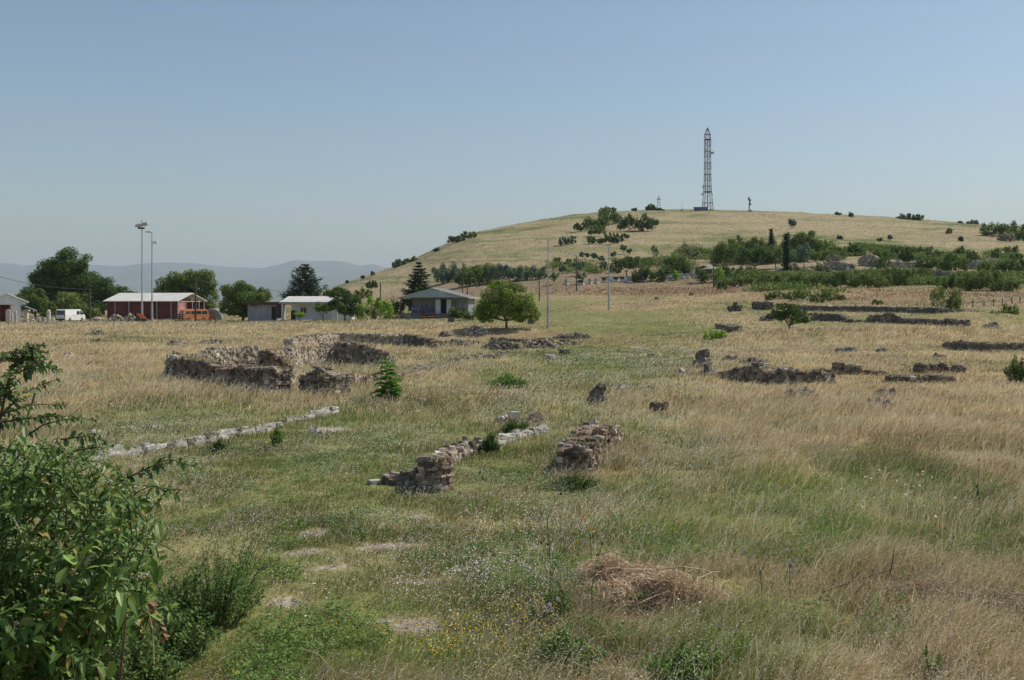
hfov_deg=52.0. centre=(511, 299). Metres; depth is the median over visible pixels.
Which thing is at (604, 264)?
young tree
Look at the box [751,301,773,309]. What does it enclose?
long wall
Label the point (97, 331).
rubble heap
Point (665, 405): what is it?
standing stone
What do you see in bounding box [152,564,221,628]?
bramble
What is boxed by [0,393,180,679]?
pokeweed
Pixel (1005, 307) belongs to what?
bush
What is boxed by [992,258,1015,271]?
bush
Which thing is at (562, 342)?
wall
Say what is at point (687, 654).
weed clump
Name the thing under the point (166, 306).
red barn
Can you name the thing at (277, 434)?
weed clump
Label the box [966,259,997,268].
theatre wall
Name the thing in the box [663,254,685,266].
tree
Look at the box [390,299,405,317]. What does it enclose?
bush
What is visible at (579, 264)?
young tree
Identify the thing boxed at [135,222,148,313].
floodlight pole
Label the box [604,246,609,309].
street lamp
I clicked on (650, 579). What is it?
straw pile
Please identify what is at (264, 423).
wall top grass
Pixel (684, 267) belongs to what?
shrub
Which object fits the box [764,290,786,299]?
bush
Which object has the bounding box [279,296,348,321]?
white house
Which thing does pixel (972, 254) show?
bush
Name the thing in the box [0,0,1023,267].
sky
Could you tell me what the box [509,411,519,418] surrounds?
stone block
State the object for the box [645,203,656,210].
bush
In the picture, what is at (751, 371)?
field wall
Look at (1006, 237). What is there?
bush
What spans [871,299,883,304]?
bush
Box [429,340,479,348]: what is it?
wall
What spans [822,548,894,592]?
dead branch
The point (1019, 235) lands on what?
bush
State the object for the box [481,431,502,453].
weed clump
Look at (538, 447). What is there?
green grass
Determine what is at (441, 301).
porch house
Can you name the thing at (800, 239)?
tree
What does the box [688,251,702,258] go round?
young tree
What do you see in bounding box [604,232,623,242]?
bush
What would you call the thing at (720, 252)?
tree
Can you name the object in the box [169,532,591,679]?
yellow flowers
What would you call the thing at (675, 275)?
shrub
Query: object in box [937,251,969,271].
bush
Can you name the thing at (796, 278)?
shrub
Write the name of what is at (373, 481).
stone slab
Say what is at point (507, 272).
bush
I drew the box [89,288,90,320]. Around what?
utility pole
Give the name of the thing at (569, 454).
stone wall
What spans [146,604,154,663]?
dead stalk
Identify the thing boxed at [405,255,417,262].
bush
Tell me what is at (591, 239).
bush
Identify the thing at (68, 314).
white van
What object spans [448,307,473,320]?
bush
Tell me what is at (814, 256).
tree
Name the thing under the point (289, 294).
bush
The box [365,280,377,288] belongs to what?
bush
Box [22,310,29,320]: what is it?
stone altar
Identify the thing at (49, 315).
stone column
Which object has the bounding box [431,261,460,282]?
bush
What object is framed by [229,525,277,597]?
wild shrub
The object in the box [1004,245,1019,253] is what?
bush
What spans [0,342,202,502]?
elm shrub
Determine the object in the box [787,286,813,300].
bush
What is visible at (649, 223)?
bush
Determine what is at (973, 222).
bush
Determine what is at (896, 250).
bush
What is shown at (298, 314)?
bush
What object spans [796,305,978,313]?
long wall
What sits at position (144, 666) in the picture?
bramble
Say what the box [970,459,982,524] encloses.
spiny weed
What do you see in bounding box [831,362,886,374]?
field wall
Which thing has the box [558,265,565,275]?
young tree
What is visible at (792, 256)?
tree
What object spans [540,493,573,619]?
thistle
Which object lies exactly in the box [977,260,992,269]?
bush
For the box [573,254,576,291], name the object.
street lamp
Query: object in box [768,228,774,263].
cypress
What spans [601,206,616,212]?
bush
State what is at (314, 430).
foundation stones
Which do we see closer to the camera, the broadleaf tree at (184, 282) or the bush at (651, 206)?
the broadleaf tree at (184, 282)
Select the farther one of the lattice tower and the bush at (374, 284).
the lattice tower
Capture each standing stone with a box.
[587,382,607,402]
[649,401,668,413]
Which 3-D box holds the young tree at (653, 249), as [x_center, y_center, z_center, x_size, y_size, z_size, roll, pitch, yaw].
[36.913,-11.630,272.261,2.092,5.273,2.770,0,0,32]
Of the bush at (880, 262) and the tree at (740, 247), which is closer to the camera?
the bush at (880, 262)
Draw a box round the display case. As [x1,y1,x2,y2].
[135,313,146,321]
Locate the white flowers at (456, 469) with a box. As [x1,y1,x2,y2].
[6,343,996,676]
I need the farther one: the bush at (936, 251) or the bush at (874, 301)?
the bush at (936, 251)
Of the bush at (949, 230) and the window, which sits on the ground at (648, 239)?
the bush at (949, 230)
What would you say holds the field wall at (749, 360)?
on the ground at (648, 239)
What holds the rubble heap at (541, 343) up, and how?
on the wall at (562, 342)
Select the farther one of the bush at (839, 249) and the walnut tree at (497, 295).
the bush at (839, 249)
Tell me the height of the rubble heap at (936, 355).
0.676 m
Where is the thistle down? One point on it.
(840, 554)
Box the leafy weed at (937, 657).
[917,644,945,679]
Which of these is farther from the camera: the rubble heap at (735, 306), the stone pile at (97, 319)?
the stone pile at (97, 319)
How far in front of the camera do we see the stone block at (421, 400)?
37.67 m
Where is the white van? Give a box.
[55,309,84,321]
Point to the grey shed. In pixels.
(266, 311)
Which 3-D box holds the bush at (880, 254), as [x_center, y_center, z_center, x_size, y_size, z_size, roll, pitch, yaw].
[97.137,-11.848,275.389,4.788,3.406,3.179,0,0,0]
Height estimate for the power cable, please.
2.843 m
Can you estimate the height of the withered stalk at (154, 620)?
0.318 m
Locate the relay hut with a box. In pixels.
[693,207,707,210]
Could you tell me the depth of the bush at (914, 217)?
506.78 m
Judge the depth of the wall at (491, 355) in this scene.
59.43 m
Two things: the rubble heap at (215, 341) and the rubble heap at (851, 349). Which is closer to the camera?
the rubble heap at (851, 349)
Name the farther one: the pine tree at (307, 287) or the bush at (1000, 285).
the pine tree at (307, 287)
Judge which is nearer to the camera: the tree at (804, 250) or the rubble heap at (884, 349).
the rubble heap at (884, 349)
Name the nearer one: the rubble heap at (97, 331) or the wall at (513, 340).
the wall at (513, 340)
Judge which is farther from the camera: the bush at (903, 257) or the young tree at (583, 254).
the young tree at (583, 254)
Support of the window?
in the porch house at (441, 301)
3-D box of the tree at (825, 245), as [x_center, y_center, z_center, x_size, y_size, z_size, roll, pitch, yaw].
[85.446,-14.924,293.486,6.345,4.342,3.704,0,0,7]
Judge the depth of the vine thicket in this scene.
149.68 m
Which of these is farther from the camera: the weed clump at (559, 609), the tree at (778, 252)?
the tree at (778, 252)
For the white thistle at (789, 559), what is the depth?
12.92 m
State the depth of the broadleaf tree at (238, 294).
161.06 m
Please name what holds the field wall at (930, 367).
on the ground at (648, 239)
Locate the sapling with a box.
[370,357,404,400]
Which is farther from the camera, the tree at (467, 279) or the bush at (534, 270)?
the bush at (534, 270)
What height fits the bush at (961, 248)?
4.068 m
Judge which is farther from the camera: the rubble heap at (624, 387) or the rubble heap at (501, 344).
the rubble heap at (501, 344)
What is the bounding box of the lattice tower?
[701,126,714,209]
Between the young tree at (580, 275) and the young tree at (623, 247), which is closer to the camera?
the young tree at (580, 275)
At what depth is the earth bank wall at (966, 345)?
67.64 m
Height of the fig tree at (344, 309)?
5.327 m
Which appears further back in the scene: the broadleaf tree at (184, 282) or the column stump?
the broadleaf tree at (184, 282)
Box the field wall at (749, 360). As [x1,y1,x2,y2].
[739,357,765,363]
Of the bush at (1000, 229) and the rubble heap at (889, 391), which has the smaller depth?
the rubble heap at (889, 391)
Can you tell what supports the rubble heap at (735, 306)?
on the ground at (648, 239)
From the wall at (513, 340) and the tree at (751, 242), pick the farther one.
the tree at (751, 242)
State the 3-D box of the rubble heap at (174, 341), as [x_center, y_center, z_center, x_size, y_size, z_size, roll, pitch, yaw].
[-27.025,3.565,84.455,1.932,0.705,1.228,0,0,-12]
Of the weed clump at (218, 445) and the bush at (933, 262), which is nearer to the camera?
the weed clump at (218, 445)
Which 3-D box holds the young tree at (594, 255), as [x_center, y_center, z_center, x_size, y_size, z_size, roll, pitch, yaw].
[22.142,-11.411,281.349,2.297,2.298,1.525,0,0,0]
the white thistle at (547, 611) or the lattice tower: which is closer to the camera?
the white thistle at (547, 611)
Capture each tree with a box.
[15,288,59,319]
[19,246,124,316]
[56,291,102,319]
[119,286,137,292]
[153,268,219,309]
[218,280,272,320]
[277,264,328,298]
[314,302,329,321]
[326,286,361,321]
[399,262,431,305]
[454,272,477,293]
[471,280,541,327]
[549,272,559,281]
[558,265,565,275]
[572,261,585,269]
[575,272,586,280]
[579,251,590,257]
[591,253,598,259]
[597,255,605,260]
[599,261,607,271]
[611,256,640,276]
[620,245,626,253]
[651,245,658,256]
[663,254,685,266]
[677,242,693,257]
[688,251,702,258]
[708,240,738,267]
[726,240,744,263]
[734,247,777,266]
[765,244,783,266]
[770,303,812,328]
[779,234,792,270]
[780,230,824,251]
[789,252,803,262]
[796,242,811,271]
[805,252,828,263]
[818,239,828,247]
[869,275,888,288]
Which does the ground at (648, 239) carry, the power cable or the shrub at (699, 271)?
the shrub at (699, 271)
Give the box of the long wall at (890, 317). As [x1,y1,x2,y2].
[810,312,970,326]
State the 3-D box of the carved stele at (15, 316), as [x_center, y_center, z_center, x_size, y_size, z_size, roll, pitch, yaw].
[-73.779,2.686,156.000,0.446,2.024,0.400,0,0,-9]
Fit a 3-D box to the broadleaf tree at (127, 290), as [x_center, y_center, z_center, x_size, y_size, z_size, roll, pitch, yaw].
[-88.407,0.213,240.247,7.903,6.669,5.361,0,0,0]
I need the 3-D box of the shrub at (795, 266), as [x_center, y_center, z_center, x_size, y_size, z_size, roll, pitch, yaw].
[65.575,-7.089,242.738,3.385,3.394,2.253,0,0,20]
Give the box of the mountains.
[0,260,386,300]
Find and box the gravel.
[184,427,440,633]
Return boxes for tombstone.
[627,277,632,282]
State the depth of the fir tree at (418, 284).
185.36 m
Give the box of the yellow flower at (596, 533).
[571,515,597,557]
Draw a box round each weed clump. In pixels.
[210,437,227,452]
[269,424,283,445]
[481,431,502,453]
[487,374,528,388]
[500,417,535,433]
[514,619,609,679]
[526,580,575,630]
[551,471,601,490]
[638,637,735,679]
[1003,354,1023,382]
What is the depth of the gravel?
12.68 m
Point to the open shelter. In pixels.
(703, 266)
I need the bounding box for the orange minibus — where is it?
[178,309,208,321]
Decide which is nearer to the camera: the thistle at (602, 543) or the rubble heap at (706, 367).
the thistle at (602, 543)
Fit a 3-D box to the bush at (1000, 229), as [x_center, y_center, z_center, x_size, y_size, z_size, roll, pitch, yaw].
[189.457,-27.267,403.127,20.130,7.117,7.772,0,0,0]
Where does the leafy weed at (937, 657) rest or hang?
on the ground at (648, 239)
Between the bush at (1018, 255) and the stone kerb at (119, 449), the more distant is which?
the bush at (1018, 255)
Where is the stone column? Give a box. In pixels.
[45,310,50,322]
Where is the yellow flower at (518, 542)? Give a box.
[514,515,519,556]
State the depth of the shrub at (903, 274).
204.78 m
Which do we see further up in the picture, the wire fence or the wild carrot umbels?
the wire fence
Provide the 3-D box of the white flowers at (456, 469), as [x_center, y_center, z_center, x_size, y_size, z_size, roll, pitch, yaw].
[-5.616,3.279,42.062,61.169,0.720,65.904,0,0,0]
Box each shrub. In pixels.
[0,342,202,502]
[176,534,273,630]
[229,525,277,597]
[609,264,622,272]
[630,266,670,281]
[672,257,692,273]
[672,270,680,279]
[695,266,708,282]
[712,264,724,280]
[713,278,727,290]
[722,265,731,276]
[722,275,755,286]
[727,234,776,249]
[731,265,757,273]
[755,273,788,284]
[787,274,825,286]
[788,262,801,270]
[811,261,832,272]
[812,269,861,287]
[847,271,892,287]
[881,263,911,285]
[904,266,933,277]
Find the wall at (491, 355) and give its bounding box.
[390,353,501,377]
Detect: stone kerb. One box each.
[86,442,150,460]
[143,429,230,453]
[217,422,283,436]
[282,410,316,423]
[314,406,338,417]
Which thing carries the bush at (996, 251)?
on the ground at (648, 239)
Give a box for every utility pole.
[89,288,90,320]
[194,280,196,321]
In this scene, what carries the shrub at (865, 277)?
on the ground at (648, 239)
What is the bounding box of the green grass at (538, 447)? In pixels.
[0,209,1023,679]
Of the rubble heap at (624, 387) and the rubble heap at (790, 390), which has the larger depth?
the rubble heap at (624, 387)
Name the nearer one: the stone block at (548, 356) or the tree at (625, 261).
the stone block at (548, 356)
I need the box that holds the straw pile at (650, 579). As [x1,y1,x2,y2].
[564,549,736,627]
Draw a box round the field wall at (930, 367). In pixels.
[913,362,966,373]
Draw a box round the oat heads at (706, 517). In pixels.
[0,353,1023,679]
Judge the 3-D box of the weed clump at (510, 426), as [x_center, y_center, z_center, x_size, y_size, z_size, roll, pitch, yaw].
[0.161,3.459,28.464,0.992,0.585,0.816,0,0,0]
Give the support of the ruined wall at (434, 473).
on the ground at (648, 239)
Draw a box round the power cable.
[2,277,69,288]
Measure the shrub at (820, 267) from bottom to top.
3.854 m
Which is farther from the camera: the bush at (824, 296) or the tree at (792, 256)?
the tree at (792, 256)
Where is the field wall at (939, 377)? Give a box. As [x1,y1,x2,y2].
[885,374,955,382]
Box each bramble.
[100,631,191,679]
[115,589,225,662]
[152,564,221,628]
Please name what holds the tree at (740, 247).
on the ground at (648, 239)
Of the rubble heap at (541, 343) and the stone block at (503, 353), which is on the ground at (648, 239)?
the stone block at (503, 353)
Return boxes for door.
[272,307,275,319]
[317,311,322,319]
[442,299,446,312]
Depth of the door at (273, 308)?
159.80 m
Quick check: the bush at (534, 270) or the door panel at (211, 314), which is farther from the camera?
the bush at (534, 270)
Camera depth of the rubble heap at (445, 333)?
104.47 m
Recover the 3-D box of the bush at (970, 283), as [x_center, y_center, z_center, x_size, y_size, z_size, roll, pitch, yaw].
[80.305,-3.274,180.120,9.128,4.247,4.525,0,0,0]
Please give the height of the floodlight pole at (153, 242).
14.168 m
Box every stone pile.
[91,317,106,321]
[105,314,123,321]
[123,313,135,321]
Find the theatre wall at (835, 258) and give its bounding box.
[826,255,840,261]
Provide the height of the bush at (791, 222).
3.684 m
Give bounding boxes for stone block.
[416,398,426,403]
[498,351,507,355]
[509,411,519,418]
[545,354,555,359]
[559,349,569,354]
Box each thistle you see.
[498,597,559,640]
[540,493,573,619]
[590,542,603,628]
[756,550,767,590]
[785,549,795,595]
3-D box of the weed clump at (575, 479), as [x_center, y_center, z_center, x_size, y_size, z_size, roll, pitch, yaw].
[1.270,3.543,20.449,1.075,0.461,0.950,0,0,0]
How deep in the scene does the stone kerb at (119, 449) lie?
24.36 m
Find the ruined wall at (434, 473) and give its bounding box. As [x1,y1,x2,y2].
[381,425,547,491]
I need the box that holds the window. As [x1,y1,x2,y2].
[426,301,429,308]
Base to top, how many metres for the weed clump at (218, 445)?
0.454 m
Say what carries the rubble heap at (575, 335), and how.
on the ground at (648, 239)
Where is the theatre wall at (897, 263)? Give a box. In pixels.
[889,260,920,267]
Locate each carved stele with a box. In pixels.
[6,309,9,322]
[14,311,16,322]
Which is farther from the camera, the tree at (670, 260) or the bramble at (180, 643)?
the tree at (670, 260)
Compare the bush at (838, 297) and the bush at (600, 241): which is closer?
the bush at (838, 297)
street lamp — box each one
[460,261,462,292]
[546,238,552,327]
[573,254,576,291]
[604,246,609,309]
[711,249,713,285]
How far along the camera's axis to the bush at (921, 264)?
253.37 m
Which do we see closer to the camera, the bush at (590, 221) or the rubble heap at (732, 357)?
the rubble heap at (732, 357)
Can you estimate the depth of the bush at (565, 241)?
332.03 m
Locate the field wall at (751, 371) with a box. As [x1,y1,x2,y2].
[717,362,836,386]
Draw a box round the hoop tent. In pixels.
[205,308,227,320]
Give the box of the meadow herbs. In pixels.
[5,438,1023,679]
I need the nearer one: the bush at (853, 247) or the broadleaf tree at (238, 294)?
the broadleaf tree at (238, 294)
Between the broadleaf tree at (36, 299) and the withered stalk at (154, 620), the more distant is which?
the broadleaf tree at (36, 299)
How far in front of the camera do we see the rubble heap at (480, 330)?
104.63 m
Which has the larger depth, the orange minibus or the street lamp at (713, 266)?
the street lamp at (713, 266)
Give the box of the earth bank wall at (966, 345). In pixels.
[941,340,1023,351]
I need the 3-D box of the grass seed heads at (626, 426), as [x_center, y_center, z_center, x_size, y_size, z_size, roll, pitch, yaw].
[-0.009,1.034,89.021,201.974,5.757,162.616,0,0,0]
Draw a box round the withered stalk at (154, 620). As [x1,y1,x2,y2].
[137,600,168,643]
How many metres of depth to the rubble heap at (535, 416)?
31.23 m
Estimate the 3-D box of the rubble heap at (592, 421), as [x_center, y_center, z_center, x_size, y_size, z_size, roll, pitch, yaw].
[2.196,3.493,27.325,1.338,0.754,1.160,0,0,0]
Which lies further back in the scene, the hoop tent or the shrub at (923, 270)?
the shrub at (923, 270)
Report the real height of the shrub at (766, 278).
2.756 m
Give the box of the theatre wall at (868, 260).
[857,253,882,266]
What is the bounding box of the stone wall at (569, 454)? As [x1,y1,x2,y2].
[556,422,622,475]
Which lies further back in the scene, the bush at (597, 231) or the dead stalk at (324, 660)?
the bush at (597, 231)
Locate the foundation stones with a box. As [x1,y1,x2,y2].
[307,425,334,433]
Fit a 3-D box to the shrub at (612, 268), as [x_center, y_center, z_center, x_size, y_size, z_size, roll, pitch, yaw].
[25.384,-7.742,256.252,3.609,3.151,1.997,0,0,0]
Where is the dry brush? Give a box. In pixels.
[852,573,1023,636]
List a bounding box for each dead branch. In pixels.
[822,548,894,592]
[853,580,865,598]
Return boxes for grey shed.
[244,302,291,320]
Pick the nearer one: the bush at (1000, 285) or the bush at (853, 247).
the bush at (1000, 285)
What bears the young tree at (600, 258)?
on the ground at (648, 239)
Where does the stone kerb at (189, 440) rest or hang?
on the ground at (648, 239)
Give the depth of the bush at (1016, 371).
45.55 m
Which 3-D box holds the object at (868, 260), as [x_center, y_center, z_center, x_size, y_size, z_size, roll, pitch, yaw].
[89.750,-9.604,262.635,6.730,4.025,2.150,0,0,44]
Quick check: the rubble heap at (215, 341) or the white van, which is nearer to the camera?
the rubble heap at (215, 341)
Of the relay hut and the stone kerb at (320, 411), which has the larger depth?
the relay hut
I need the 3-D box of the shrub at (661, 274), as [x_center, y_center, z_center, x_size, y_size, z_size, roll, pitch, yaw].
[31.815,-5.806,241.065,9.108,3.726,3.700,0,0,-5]
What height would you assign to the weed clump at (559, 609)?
0.619 m
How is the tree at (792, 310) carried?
on the ground at (648, 239)
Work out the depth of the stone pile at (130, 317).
158.15 m
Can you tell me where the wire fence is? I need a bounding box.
[955,297,1019,307]
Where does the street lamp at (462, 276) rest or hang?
on the ground at (648, 239)
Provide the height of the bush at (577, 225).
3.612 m
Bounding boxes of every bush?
[282,290,295,299]
[293,311,306,321]
[352,286,372,298]
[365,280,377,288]
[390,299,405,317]
[392,259,407,267]
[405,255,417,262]
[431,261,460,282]
[446,235,465,242]
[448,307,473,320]
[458,263,493,286]
[460,231,476,238]
[485,263,524,281]
[515,264,546,279]
[558,235,576,245]
[573,222,586,230]
[582,214,610,229]
[586,235,596,243]
[587,225,606,234]
[596,238,606,243]
[598,207,618,223]
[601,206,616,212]
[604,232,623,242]
[615,212,658,230]
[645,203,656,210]
[703,327,726,339]
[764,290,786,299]
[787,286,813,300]
[788,218,796,227]
[809,290,832,302]
[823,245,847,257]
[831,294,845,300]
[843,242,858,254]
[856,247,866,255]
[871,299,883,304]
[872,248,890,258]
[873,255,890,268]
[889,247,900,254]
[895,213,923,220]
[898,245,914,261]
[908,246,932,252]
[914,257,933,269]
[926,249,941,258]
[929,285,963,308]
[930,258,946,269]
[934,272,977,288]
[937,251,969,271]
[945,228,952,233]
[953,245,969,254]
[954,268,1007,290]
[966,219,978,224]
[966,250,980,259]
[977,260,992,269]
[978,220,1023,235]
[987,280,1022,291]
[991,248,1000,257]
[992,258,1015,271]
[996,233,1014,240]
[999,303,1019,314]
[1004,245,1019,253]
[1006,229,1023,240]
[1006,255,1023,272]
[1009,252,1023,259]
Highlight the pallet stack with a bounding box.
[175,313,184,320]
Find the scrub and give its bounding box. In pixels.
[429,239,1023,294]
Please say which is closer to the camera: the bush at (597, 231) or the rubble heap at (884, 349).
the rubble heap at (884, 349)
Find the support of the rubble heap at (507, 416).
on the ground at (648, 239)
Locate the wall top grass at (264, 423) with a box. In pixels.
[76,255,1016,461]
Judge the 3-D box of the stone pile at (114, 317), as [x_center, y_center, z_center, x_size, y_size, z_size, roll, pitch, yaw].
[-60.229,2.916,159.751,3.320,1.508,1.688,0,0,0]
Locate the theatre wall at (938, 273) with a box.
[931,270,955,275]
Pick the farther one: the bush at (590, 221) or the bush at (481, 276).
the bush at (590, 221)
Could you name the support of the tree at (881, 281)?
on the ground at (648, 239)
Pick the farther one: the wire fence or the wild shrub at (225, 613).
the wire fence
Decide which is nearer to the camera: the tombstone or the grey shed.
the grey shed
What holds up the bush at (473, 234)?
on the ground at (648, 239)
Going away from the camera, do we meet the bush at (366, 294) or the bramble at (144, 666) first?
the bramble at (144, 666)
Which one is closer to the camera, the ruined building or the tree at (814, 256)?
the ruined building
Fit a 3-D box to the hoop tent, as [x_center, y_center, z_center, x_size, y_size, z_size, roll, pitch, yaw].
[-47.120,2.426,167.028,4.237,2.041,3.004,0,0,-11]
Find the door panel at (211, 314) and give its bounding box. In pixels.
[209,311,214,320]
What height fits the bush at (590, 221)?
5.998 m
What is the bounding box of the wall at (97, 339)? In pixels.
[77,338,113,342]
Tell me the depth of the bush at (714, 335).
84.99 m
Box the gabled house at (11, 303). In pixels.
[0,293,36,322]
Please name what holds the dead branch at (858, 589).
on the ground at (648, 239)
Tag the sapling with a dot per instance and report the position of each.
(393, 388)
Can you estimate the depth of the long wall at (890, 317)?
105.14 m
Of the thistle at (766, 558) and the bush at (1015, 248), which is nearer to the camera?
the thistle at (766, 558)
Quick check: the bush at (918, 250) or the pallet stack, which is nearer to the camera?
the pallet stack
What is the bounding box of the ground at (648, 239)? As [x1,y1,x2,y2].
[0,209,1023,679]
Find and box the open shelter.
[694,265,715,272]
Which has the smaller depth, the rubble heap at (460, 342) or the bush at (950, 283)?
the rubble heap at (460, 342)
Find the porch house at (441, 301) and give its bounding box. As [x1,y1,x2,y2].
[397,288,477,318]
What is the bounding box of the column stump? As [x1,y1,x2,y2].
[692,348,711,366]
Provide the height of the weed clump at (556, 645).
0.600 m
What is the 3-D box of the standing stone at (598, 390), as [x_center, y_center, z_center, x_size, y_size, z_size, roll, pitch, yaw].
[3.039,3.463,37.474,0.777,1.032,0.596,0,0,0]
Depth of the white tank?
151.47 m
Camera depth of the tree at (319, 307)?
147.89 m
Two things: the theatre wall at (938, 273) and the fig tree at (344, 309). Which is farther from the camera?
the theatre wall at (938, 273)
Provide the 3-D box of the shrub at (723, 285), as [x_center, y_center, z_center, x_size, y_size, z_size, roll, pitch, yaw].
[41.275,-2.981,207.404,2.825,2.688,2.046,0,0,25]
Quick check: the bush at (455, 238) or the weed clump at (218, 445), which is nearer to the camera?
the weed clump at (218, 445)
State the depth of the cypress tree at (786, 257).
248.56 m
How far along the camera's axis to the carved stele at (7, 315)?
155.87 m
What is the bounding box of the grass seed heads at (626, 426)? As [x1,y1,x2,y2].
[0,288,1023,679]
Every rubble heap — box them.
[90,329,104,334]
[164,340,187,345]
[199,339,226,343]
[438,330,453,336]
[442,338,468,346]
[461,325,489,335]
[481,339,515,349]
[493,413,518,422]
[524,338,560,347]
[524,411,542,422]
[552,332,591,338]
[590,419,605,423]
[617,384,630,390]
[678,368,695,374]
[696,364,717,375]
[724,355,739,359]
[727,302,742,311]
[759,313,774,320]
[783,386,818,398]
[835,346,856,351]
[861,397,896,408]
[873,388,898,398]
[875,347,887,352]
[932,352,947,359]
[982,322,998,328]
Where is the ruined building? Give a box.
[163,332,443,396]
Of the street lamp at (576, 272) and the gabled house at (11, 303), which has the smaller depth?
the gabled house at (11, 303)
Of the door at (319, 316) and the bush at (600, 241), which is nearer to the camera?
the door at (319, 316)
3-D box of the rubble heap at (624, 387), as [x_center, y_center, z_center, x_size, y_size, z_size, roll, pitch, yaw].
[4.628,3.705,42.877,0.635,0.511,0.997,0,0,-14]
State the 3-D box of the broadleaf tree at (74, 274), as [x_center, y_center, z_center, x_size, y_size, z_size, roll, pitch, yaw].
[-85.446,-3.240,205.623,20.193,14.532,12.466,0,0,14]
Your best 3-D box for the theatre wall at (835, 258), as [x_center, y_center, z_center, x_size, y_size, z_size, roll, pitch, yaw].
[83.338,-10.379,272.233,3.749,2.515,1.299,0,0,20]
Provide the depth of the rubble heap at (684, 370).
49.04 m
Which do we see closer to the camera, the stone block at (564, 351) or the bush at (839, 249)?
the stone block at (564, 351)
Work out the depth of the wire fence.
132.14 m
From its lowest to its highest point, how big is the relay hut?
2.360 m
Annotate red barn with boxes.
[103,293,206,319]
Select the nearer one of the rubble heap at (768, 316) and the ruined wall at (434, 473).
the ruined wall at (434, 473)
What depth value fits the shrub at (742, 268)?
243.26 m
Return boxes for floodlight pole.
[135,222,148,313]
[146,231,157,321]
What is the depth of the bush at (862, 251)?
288.11 m
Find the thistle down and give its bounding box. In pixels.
[553,494,1020,602]
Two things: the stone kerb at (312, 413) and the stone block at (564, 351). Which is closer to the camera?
the stone kerb at (312, 413)
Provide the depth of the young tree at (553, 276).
241.67 m
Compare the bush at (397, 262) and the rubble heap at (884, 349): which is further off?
the bush at (397, 262)
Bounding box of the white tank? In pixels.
[339,313,354,320]
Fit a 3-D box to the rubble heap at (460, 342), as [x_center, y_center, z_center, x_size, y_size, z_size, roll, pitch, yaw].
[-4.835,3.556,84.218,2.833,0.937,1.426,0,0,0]
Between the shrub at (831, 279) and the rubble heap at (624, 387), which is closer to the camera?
the rubble heap at (624, 387)
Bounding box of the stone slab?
[367,479,380,484]
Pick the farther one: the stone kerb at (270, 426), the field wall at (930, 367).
the field wall at (930, 367)
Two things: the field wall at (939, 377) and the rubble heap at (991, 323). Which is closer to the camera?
the field wall at (939, 377)
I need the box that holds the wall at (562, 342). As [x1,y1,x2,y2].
[514,339,571,348]
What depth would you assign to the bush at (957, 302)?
126.27 m
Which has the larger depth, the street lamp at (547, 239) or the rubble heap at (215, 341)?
the street lamp at (547, 239)
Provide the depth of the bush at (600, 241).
331.04 m
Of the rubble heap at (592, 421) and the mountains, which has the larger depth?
the mountains
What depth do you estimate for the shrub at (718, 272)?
237.86 m
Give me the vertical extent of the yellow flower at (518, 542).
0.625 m
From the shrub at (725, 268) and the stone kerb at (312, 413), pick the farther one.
the shrub at (725, 268)
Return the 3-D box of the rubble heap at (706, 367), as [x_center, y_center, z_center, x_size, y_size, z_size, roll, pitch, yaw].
[9.023,3.421,48.124,0.822,0.979,0.980,0,0,-35]
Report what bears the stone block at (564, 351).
on the ground at (648, 239)
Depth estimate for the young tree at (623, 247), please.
296.47 m
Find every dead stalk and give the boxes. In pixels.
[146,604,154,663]
[298,644,349,676]
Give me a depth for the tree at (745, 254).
250.59 m
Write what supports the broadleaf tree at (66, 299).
on the ground at (648, 239)
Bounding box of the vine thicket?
[357,295,393,319]
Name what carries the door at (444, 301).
in the porch house at (441, 301)
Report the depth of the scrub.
256.39 m
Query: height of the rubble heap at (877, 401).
0.606 m
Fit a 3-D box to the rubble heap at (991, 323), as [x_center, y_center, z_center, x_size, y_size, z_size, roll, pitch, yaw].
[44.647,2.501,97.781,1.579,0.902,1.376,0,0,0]
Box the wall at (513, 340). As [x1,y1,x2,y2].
[489,337,554,341]
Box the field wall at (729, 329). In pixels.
[715,323,742,331]
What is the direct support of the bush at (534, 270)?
on the ground at (648, 239)
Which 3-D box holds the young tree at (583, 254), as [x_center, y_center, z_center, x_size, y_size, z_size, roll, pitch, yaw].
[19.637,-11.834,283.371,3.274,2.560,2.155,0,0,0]
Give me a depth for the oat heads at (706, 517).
16.97 m
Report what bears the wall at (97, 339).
on the ground at (648, 239)
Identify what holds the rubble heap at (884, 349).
on the ground at (648, 239)
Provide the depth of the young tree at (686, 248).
277.47 m
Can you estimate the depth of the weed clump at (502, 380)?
43.59 m
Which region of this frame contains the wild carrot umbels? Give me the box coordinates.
[794,466,999,533]
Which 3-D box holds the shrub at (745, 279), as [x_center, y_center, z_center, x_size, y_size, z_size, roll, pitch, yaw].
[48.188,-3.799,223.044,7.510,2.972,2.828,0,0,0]
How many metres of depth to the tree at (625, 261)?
249.11 m
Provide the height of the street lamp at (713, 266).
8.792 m
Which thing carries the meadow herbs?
on the ground at (648, 239)

